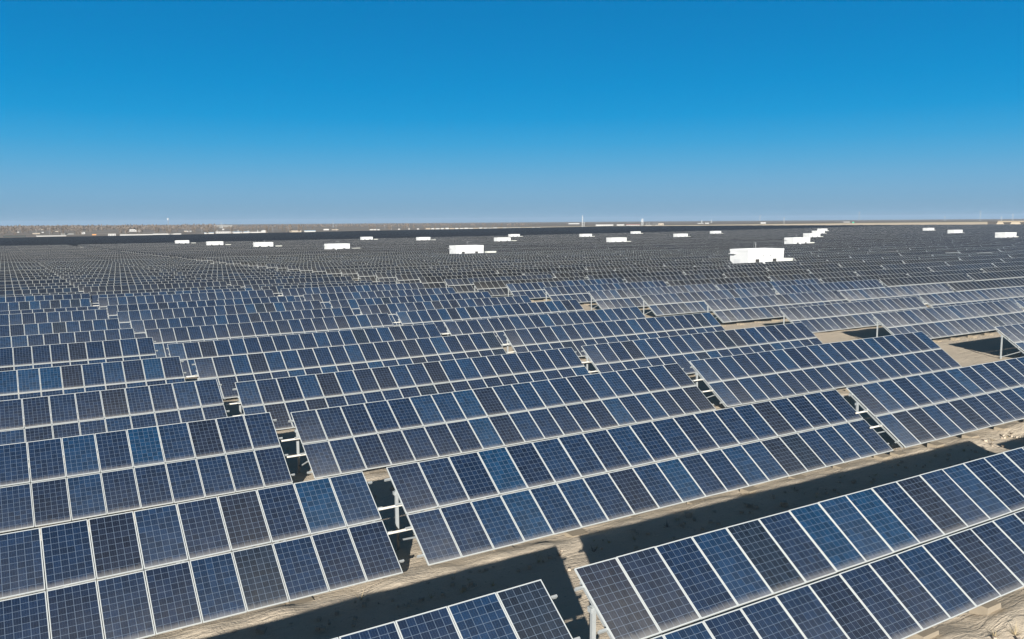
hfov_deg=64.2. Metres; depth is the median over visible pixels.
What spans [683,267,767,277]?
solar table
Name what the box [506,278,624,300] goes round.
solar table
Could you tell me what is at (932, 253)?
solar table
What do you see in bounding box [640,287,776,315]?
solar table
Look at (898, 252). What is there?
solar table
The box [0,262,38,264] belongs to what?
solar table
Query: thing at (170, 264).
solar table
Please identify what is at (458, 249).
inverter house
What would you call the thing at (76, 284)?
solar table
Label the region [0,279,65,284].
solar table
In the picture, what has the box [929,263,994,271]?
solar table
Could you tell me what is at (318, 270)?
solar table
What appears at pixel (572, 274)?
solar table
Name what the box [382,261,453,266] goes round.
solar table
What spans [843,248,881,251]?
solar table
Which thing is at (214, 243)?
inverter house
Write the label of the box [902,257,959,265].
solar table
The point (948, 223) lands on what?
embankment
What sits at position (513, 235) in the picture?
inverter house
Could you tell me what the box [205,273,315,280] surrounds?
solar table
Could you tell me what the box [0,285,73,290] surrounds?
solar table
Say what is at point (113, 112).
sky
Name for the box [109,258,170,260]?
solar table
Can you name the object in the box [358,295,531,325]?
solar table
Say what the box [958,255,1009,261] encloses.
solar table
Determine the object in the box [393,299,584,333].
solar table
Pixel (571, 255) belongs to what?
solar table
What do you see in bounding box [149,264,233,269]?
solar table
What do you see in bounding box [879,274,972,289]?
solar table
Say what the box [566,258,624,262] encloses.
solar table
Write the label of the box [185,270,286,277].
solar table
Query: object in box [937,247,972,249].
solar table
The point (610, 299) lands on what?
solar table
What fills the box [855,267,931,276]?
solar table
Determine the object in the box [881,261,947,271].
solar table
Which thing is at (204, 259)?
solar table
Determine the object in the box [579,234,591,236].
inverter house
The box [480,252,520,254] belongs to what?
solar table
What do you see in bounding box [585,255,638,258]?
solar table
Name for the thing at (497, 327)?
solar table
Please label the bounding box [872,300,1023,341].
solar table
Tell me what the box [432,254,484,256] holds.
solar table
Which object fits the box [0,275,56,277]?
solar table
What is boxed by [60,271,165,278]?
solar table
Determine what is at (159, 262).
solar table
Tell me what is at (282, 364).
solar table
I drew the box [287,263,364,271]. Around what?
solar table
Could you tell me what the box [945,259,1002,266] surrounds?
solar table
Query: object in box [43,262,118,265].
solar table
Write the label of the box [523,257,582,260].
solar table
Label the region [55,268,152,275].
solar table
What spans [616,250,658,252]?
solar table
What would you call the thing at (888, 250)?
solar table
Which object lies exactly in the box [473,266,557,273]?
solar table
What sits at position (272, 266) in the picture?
solar table
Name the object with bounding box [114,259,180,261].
solar table
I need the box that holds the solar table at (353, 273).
[340,266,429,280]
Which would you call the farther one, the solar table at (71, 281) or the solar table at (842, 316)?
the solar table at (71, 281)
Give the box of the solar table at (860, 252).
[839,251,881,253]
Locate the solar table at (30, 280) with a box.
[0,279,57,281]
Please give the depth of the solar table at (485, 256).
262.04 m
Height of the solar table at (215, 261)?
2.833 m
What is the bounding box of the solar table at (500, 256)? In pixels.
[473,255,528,258]
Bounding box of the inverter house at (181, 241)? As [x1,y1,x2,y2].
[174,240,188,243]
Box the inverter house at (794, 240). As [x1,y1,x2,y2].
[784,237,809,243]
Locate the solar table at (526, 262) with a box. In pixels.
[492,261,556,264]
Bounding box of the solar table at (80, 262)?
[42,261,115,265]
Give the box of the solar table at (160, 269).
[155,265,242,270]
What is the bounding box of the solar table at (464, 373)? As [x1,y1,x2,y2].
[226,347,589,429]
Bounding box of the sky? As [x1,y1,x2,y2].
[0,0,1023,225]
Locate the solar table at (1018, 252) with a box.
[991,251,1023,253]
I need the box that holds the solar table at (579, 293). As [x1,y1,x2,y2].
[543,281,666,304]
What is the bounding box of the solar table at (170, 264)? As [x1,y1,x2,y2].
[134,263,210,265]
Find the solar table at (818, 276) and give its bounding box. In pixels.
[769,271,856,282]
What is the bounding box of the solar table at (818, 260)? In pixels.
[765,259,825,264]
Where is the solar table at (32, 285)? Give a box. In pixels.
[0,282,69,287]
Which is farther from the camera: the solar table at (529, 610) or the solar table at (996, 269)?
the solar table at (996, 269)
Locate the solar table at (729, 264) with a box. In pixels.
[694,262,763,267]
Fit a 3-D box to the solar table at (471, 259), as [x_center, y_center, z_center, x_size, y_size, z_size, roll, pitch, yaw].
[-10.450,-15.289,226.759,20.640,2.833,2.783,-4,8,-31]
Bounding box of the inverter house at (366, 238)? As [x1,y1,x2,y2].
[360,237,372,239]
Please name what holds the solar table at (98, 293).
on the ground at (570, 603)
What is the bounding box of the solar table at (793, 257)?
[784,255,817,260]
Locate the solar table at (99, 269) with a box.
[53,267,146,274]
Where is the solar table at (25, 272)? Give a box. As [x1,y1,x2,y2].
[0,272,51,273]
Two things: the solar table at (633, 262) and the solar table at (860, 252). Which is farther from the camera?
the solar table at (860, 252)
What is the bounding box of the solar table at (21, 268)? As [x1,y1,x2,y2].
[0,267,44,269]
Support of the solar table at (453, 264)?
on the ground at (570, 603)
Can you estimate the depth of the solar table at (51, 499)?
27.88 m
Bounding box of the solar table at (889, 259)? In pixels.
[863,257,918,263]
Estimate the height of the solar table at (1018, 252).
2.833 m
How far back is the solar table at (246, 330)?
67.64 m
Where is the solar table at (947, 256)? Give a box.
[919,255,967,260]
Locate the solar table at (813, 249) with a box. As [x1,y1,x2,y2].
[795,248,833,250]
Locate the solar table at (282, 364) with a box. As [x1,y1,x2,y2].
[186,332,507,397]
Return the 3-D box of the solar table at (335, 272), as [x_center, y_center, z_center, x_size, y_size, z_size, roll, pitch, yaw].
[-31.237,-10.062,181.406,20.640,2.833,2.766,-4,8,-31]
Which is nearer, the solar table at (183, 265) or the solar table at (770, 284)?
the solar table at (770, 284)
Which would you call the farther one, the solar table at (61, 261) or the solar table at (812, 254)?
the solar table at (61, 261)
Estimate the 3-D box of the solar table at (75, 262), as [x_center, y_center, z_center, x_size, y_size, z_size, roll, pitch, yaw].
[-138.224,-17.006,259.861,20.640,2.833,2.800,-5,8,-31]
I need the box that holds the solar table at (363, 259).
[330,258,395,261]
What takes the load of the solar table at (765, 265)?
on the ground at (570, 603)
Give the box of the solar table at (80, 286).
[78,279,212,291]
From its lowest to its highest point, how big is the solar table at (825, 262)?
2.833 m
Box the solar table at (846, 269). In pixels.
[808,265,882,275]
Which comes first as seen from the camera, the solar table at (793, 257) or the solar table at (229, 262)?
the solar table at (793, 257)
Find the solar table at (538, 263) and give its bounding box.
[512,261,583,265]
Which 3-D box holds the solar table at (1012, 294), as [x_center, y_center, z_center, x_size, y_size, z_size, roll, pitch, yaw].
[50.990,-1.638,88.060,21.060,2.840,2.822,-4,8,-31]
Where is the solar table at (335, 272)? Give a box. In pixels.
[325,266,410,276]
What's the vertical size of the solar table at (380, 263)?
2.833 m
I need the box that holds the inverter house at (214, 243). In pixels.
[206,241,222,244]
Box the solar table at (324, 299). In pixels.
[303,287,455,308]
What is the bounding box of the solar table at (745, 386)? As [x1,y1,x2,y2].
[689,331,961,407]
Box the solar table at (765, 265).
[728,262,799,270]
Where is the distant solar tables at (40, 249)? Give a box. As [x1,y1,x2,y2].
[0,224,1023,262]
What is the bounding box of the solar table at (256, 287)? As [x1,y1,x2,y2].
[245,280,371,289]
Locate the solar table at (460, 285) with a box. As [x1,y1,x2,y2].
[444,274,552,292]
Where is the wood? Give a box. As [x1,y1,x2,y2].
[0,222,566,230]
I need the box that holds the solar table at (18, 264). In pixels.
[0,264,39,265]
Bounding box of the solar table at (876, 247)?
[859,247,894,248]
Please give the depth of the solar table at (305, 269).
194.21 m
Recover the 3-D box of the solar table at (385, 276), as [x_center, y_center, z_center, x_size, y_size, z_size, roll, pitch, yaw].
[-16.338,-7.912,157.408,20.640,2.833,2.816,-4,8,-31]
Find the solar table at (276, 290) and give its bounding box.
[261,281,395,296]
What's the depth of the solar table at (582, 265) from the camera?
178.93 m
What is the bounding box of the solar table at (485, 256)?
[458,255,513,257]
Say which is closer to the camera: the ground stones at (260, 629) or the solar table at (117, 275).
the ground stones at (260, 629)
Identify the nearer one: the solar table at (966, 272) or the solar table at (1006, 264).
the solar table at (966, 272)
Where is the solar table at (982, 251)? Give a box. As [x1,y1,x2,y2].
[957,249,999,253]
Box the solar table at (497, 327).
[442,307,645,345]
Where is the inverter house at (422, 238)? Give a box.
[416,237,429,239]
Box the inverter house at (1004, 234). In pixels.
[995,232,1016,237]
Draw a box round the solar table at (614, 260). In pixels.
[585,258,648,263]
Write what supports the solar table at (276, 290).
on the ground at (570, 603)
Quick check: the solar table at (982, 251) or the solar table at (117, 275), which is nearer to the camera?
the solar table at (117, 275)
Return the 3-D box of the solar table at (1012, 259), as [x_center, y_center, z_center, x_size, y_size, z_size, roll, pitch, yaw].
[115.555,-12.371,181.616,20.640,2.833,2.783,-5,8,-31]
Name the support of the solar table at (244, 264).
on the ground at (570, 603)
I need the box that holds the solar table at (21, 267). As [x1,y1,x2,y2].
[3,266,43,267]
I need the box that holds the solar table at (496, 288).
[473,277,585,295]
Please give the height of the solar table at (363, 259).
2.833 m
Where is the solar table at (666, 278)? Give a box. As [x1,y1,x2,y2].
[624,273,724,285]
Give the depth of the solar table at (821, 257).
203.32 m
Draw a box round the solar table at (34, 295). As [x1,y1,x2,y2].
[0,292,83,301]
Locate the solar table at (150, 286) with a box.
[83,281,226,292]
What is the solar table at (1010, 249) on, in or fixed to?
on the ground at (570, 603)
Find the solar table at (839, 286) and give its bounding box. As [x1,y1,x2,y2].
[772,279,883,294]
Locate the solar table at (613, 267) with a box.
[585,263,663,270]
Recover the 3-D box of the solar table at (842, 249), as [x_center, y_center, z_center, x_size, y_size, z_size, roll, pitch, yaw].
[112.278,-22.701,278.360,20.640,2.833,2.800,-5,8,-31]
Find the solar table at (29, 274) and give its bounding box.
[0,273,54,276]
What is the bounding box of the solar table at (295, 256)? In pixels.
[268,254,322,257]
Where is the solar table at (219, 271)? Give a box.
[177,269,274,275]
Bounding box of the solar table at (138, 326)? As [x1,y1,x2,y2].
[130,307,353,345]
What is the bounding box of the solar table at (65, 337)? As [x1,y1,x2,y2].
[0,328,134,367]
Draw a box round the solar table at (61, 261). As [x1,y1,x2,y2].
[39,260,97,263]
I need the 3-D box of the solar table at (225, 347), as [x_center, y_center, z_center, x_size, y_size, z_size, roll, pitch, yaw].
[-14.444,2.548,59.964,21.060,2.841,2.805,-5,8,-31]
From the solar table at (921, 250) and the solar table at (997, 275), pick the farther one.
the solar table at (921, 250)
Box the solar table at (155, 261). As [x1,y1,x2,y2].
[122,260,190,263]
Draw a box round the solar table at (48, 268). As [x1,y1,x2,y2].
[47,265,131,269]
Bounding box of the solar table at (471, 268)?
[452,265,532,270]
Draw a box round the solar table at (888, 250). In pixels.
[869,248,909,251]
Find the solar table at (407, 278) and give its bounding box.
[395,270,495,282]
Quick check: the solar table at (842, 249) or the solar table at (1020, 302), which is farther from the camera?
the solar table at (842, 249)
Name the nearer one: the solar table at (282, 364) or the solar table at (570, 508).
the solar table at (570, 508)
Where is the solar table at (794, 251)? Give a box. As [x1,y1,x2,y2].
[784,250,803,252]
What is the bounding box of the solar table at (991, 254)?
[968,252,1013,257]
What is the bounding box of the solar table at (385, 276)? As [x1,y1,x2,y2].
[375,269,470,282]
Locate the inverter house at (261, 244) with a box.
[253,242,272,246]
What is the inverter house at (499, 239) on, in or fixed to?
on the ground at (570, 603)
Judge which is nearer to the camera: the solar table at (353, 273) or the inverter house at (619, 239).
the solar table at (353, 273)
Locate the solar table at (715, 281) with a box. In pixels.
[667,276,770,288]
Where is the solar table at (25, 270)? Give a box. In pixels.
[4,269,47,270]
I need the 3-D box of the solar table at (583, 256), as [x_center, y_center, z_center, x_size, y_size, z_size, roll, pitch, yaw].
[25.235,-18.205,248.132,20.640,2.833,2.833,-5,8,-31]
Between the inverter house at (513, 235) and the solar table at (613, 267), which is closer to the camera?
the solar table at (613, 267)
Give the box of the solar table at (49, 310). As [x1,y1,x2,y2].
[0,306,98,323]
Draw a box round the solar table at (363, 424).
[281,363,715,478]
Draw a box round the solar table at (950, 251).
[926,249,965,253]
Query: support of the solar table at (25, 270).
on the ground at (570, 603)
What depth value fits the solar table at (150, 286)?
124.38 m
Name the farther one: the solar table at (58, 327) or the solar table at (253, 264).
the solar table at (253, 264)
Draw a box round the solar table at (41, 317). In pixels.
[0,309,108,332]
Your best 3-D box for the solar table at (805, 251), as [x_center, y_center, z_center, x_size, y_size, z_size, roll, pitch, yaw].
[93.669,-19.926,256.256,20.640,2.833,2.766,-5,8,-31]
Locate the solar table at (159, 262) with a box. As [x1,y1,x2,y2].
[125,261,196,264]
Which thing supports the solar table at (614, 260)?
on the ground at (570, 603)
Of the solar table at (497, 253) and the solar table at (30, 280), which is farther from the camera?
the solar table at (497, 253)
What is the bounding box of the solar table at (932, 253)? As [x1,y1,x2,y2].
[899,251,945,255]
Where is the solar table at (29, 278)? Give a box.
[0,276,59,280]
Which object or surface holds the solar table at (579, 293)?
on the ground at (570, 603)
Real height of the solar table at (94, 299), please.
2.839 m
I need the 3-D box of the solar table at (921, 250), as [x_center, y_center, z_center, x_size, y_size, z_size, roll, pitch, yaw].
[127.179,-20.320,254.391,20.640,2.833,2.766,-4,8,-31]
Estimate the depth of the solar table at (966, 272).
134.25 m
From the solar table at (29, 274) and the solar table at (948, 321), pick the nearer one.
the solar table at (948, 321)
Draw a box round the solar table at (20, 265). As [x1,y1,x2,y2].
[0,265,40,266]
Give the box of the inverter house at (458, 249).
[448,245,483,253]
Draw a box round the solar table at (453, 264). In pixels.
[413,263,489,267]
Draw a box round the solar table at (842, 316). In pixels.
[780,297,927,332]
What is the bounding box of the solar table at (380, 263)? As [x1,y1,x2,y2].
[367,260,437,264]
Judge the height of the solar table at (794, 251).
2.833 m
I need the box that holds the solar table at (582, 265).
[559,263,632,269]
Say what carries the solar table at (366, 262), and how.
on the ground at (570, 603)
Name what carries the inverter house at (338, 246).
on the ground at (570, 603)
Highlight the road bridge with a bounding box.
[997,221,1023,223]
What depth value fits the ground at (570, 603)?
24.94 m
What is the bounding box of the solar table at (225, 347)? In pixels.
[167,323,441,378]
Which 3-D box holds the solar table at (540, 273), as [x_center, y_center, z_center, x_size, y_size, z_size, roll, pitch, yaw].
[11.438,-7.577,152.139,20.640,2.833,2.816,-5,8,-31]
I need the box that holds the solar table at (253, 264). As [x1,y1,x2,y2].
[248,260,316,267]
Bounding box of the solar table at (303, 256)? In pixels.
[275,256,322,258]
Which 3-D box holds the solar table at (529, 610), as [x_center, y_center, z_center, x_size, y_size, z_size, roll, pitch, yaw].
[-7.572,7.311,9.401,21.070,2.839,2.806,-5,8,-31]
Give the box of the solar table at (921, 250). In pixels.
[897,249,935,251]
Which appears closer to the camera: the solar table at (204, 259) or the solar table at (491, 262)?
the solar table at (491, 262)
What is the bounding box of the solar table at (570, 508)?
[378,389,892,569]
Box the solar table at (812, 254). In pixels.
[789,253,836,256]
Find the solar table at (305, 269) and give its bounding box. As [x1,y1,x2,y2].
[299,264,378,272]
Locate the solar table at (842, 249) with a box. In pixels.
[818,248,857,250]
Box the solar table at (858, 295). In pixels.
[839,283,961,304]
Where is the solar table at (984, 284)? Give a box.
[947,278,1023,291]
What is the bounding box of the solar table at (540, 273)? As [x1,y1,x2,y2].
[524,269,612,277]
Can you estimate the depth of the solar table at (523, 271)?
160.55 m
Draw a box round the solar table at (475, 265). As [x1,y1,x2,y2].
[431,263,510,269]
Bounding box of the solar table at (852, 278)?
[820,273,907,286]
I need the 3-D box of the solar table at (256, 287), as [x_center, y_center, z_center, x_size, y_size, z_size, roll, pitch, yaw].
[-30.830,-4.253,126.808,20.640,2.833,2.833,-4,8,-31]
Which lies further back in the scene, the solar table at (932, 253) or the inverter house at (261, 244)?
the inverter house at (261, 244)
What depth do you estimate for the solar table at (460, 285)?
131.21 m
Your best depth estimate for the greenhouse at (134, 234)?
1779.44 m
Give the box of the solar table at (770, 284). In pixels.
[716,279,820,294]
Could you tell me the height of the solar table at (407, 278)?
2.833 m
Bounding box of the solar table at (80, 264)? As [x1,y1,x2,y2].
[44,263,122,268]
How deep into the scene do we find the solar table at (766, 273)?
139.14 m
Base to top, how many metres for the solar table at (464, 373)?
2.840 m
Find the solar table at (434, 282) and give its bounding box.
[418,272,521,287]
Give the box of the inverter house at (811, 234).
[803,233,820,236]
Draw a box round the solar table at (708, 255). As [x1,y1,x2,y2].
[685,254,729,257]
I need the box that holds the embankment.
[440,222,987,228]
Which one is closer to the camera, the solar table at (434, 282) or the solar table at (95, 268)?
the solar table at (434, 282)
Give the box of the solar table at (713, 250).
[697,249,729,251]
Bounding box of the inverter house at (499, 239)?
[494,237,510,241]
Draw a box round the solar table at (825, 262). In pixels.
[800,260,862,266]
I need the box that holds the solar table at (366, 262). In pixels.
[354,260,422,263]
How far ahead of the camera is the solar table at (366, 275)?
162.59 m
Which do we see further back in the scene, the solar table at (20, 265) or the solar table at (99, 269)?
the solar table at (20, 265)
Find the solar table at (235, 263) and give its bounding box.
[233,259,297,265]
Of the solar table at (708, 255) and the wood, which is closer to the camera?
the solar table at (708, 255)
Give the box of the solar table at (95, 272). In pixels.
[58,269,159,278]
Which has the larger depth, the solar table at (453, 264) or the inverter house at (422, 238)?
the inverter house at (422, 238)
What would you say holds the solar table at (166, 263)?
on the ground at (570, 603)
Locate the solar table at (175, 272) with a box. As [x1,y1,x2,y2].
[169,268,262,273]
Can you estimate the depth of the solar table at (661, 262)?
190.00 m
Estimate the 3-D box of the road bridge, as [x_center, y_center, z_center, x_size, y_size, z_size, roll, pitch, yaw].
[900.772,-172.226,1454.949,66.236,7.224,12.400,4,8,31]
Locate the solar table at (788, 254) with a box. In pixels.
[784,252,810,255]
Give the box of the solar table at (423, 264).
[397,262,471,266]
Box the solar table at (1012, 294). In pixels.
[919,286,1023,307]
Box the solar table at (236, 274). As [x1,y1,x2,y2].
[194,271,300,278]
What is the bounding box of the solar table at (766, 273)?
[723,269,808,280]
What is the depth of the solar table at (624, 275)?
136.42 m
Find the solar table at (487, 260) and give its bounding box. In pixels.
[456,259,520,263]
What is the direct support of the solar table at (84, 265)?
on the ground at (570, 603)
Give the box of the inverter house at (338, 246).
[324,243,349,249]
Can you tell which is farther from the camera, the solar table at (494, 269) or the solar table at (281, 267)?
the solar table at (281, 267)
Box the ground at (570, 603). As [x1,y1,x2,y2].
[0,219,1023,638]
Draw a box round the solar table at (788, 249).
[784,247,812,250]
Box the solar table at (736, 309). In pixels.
[704,290,848,325]
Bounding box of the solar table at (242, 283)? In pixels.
[230,276,352,290]
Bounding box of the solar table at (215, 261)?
[213,257,272,263]
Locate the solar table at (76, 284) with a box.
[74,277,201,288]
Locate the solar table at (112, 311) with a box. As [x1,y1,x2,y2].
[106,296,295,323]
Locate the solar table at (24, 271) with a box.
[0,270,49,272]
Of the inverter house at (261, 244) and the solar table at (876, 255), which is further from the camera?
the inverter house at (261, 244)
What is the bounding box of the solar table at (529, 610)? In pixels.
[333,579,580,638]
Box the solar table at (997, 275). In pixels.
[967,270,1023,280]
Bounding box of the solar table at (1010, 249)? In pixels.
[998,247,1023,251]
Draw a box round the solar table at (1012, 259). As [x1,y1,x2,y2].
[1001,257,1023,261]
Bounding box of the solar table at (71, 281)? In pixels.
[69,275,191,284]
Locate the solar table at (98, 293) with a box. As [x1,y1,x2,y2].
[89,285,240,295]
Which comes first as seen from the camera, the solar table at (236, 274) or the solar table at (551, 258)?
the solar table at (236, 274)
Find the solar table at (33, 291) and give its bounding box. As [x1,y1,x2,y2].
[0,287,78,294]
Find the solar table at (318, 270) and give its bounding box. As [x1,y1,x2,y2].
[311,264,394,274]
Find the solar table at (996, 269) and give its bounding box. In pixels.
[981,266,1023,271]
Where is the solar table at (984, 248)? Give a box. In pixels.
[967,247,1001,251]
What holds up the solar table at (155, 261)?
on the ground at (570, 603)
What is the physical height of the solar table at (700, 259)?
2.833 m
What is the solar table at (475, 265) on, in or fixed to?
on the ground at (570, 603)
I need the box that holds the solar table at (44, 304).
[0,298,90,312]
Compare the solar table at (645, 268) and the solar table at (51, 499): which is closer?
the solar table at (51, 499)
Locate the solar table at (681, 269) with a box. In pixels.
[647,265,727,274]
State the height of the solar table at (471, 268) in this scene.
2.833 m
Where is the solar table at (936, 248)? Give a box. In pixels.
[910,247,945,249]
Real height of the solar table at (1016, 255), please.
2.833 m
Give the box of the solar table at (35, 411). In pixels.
[0,379,228,459]
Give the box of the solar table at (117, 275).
[63,272,173,282]
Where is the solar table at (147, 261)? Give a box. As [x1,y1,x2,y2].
[118,260,181,262]
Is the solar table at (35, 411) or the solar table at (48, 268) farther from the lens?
the solar table at (48, 268)
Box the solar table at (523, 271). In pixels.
[497,267,584,274]
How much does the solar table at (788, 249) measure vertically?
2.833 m
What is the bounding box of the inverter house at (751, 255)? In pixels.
[729,245,783,263]
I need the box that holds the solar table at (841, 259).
[827,257,882,261]
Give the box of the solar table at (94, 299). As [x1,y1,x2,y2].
[90,288,252,307]
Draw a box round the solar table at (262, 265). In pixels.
[257,261,328,268]
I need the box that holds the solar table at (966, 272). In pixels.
[907,269,982,280]
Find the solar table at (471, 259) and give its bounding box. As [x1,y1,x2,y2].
[439,258,503,261]
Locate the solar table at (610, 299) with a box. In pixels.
[588,284,717,309]
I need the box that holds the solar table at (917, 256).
[882,255,931,258]
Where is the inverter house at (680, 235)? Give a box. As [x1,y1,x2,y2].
[673,234,687,236]
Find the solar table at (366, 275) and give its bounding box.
[357,268,449,281]
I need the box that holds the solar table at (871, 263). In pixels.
[838,260,903,268]
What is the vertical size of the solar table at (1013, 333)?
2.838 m
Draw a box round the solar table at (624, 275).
[586,271,683,282]
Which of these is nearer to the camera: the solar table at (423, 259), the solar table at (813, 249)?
the solar table at (423, 259)
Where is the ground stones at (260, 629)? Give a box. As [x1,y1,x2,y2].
[232,377,1020,638]
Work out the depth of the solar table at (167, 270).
191.22 m
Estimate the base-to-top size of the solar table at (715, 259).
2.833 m
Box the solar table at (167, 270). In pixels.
[162,266,252,271]
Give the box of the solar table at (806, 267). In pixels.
[766,263,839,272]
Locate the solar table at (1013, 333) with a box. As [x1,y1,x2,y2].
[995,323,1023,358]
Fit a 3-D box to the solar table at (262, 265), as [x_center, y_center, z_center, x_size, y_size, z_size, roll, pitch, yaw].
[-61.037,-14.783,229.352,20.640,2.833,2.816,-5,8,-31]
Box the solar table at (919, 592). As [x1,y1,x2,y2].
[574,447,1023,638]
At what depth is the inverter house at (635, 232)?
1015.91 m
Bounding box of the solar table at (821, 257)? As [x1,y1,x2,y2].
[794,255,849,260]
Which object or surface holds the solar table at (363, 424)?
on the ground at (570, 603)
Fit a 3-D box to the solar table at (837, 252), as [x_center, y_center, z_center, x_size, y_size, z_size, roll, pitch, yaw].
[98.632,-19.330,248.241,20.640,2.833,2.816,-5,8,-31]
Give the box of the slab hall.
[214,225,231,227]
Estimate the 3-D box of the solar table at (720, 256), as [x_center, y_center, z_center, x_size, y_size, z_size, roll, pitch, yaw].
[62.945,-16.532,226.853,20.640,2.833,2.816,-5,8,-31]
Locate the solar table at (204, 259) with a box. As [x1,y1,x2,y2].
[201,256,250,262]
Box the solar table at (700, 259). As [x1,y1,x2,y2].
[675,257,729,261]
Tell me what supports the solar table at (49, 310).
on the ground at (570, 603)
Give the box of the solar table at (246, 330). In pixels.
[145,313,393,359]
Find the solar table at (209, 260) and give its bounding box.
[206,256,266,263]
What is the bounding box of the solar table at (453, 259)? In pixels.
[425,258,487,261]
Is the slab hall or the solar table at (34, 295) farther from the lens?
the slab hall
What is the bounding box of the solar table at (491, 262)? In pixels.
[473,259,540,263]
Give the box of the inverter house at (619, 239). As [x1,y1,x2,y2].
[606,237,626,241]
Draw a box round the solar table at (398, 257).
[373,256,430,258]
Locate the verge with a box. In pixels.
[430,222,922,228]
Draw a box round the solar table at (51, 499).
[0,412,294,532]
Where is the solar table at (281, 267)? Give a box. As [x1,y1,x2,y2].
[276,262,351,271]
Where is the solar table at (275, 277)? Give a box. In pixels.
[217,274,332,285]
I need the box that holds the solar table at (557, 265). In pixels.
[535,262,607,266]
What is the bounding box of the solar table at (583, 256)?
[566,254,618,257]
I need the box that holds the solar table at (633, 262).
[609,259,673,263]
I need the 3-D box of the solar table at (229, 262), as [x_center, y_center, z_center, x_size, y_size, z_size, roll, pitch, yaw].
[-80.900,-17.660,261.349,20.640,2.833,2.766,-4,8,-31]
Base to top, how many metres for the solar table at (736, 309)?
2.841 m
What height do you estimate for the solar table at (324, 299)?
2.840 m
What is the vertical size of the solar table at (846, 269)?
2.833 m
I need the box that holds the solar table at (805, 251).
[785,251,823,253]
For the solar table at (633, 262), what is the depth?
198.25 m
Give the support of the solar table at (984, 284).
on the ground at (570, 603)
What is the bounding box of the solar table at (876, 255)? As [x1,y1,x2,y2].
[849,253,899,257]
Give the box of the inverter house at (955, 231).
[948,230,962,232]
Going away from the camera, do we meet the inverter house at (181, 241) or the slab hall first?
the inverter house at (181, 241)
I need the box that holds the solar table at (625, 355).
[581,322,822,375]
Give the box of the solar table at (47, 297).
[0,293,91,307]
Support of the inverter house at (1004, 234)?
on the ground at (570, 603)
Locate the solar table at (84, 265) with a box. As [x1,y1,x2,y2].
[46,264,126,268]
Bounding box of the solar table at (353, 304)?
[329,291,490,314]
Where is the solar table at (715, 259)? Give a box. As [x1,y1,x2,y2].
[702,258,729,260]
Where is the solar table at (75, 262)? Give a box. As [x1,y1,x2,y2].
[41,260,112,265]
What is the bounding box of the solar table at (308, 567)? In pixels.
[0,471,403,638]
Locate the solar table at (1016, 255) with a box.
[1008,254,1023,257]
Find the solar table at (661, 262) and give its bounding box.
[635,260,701,265]
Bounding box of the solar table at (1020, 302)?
[1015,300,1023,310]
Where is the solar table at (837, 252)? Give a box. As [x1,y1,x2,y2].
[811,250,855,253]
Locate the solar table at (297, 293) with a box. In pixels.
[278,283,424,300]
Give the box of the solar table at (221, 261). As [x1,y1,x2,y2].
[219,258,281,263]
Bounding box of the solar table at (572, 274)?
[553,269,645,279]
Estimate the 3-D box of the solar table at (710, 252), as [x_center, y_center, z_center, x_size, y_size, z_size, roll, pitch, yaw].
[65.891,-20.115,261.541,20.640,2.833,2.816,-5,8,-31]
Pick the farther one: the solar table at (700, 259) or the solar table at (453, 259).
the solar table at (453, 259)
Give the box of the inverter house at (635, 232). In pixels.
[631,231,640,233]
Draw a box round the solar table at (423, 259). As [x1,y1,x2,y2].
[411,257,471,260]
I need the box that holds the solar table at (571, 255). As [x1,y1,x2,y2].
[547,254,599,256]
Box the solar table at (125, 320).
[116,300,322,328]
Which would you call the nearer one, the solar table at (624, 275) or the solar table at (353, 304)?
the solar table at (353, 304)
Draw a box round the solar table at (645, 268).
[615,265,692,271]
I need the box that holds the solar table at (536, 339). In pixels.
[503,312,724,359]
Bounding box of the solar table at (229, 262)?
[225,259,276,264]
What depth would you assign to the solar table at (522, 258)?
238.06 m
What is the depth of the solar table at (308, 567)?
19.90 m
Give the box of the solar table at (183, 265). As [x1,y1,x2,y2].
[144,264,225,267]
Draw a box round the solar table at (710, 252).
[692,252,729,254]
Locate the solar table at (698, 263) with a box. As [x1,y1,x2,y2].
[663,260,731,266]
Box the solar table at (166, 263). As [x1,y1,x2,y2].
[130,262,203,265]
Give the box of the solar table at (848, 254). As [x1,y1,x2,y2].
[818,253,866,256]
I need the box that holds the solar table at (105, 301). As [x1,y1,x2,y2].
[95,289,273,312]
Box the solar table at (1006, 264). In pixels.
[992,261,1023,266]
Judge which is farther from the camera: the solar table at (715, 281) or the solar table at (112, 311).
the solar table at (715, 281)
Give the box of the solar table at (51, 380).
[0,356,185,420]
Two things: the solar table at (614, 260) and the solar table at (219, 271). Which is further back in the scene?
the solar table at (614, 260)
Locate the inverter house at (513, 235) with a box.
[508,234,519,236]
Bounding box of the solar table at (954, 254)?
[933,253,976,255]
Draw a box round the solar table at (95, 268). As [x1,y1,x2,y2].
[51,266,140,272]
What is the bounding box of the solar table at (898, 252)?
[868,251,911,255]
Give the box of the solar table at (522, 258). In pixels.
[505,256,563,259]
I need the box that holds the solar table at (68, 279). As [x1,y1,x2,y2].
[66,274,181,281]
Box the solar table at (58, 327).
[0,318,120,345]
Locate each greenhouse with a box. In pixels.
[120,234,152,235]
[152,233,180,234]
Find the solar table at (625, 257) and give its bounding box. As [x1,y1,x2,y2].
[605,255,660,258]
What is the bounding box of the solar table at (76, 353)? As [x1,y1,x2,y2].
[0,337,157,393]
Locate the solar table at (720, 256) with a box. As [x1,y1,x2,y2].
[709,255,729,257]
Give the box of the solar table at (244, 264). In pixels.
[240,260,307,266]
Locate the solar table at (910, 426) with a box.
[846,357,1023,455]
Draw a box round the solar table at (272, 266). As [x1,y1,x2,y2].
[266,261,339,270]
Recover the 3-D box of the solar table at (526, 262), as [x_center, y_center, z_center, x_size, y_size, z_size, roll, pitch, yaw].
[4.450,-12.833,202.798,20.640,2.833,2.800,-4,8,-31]

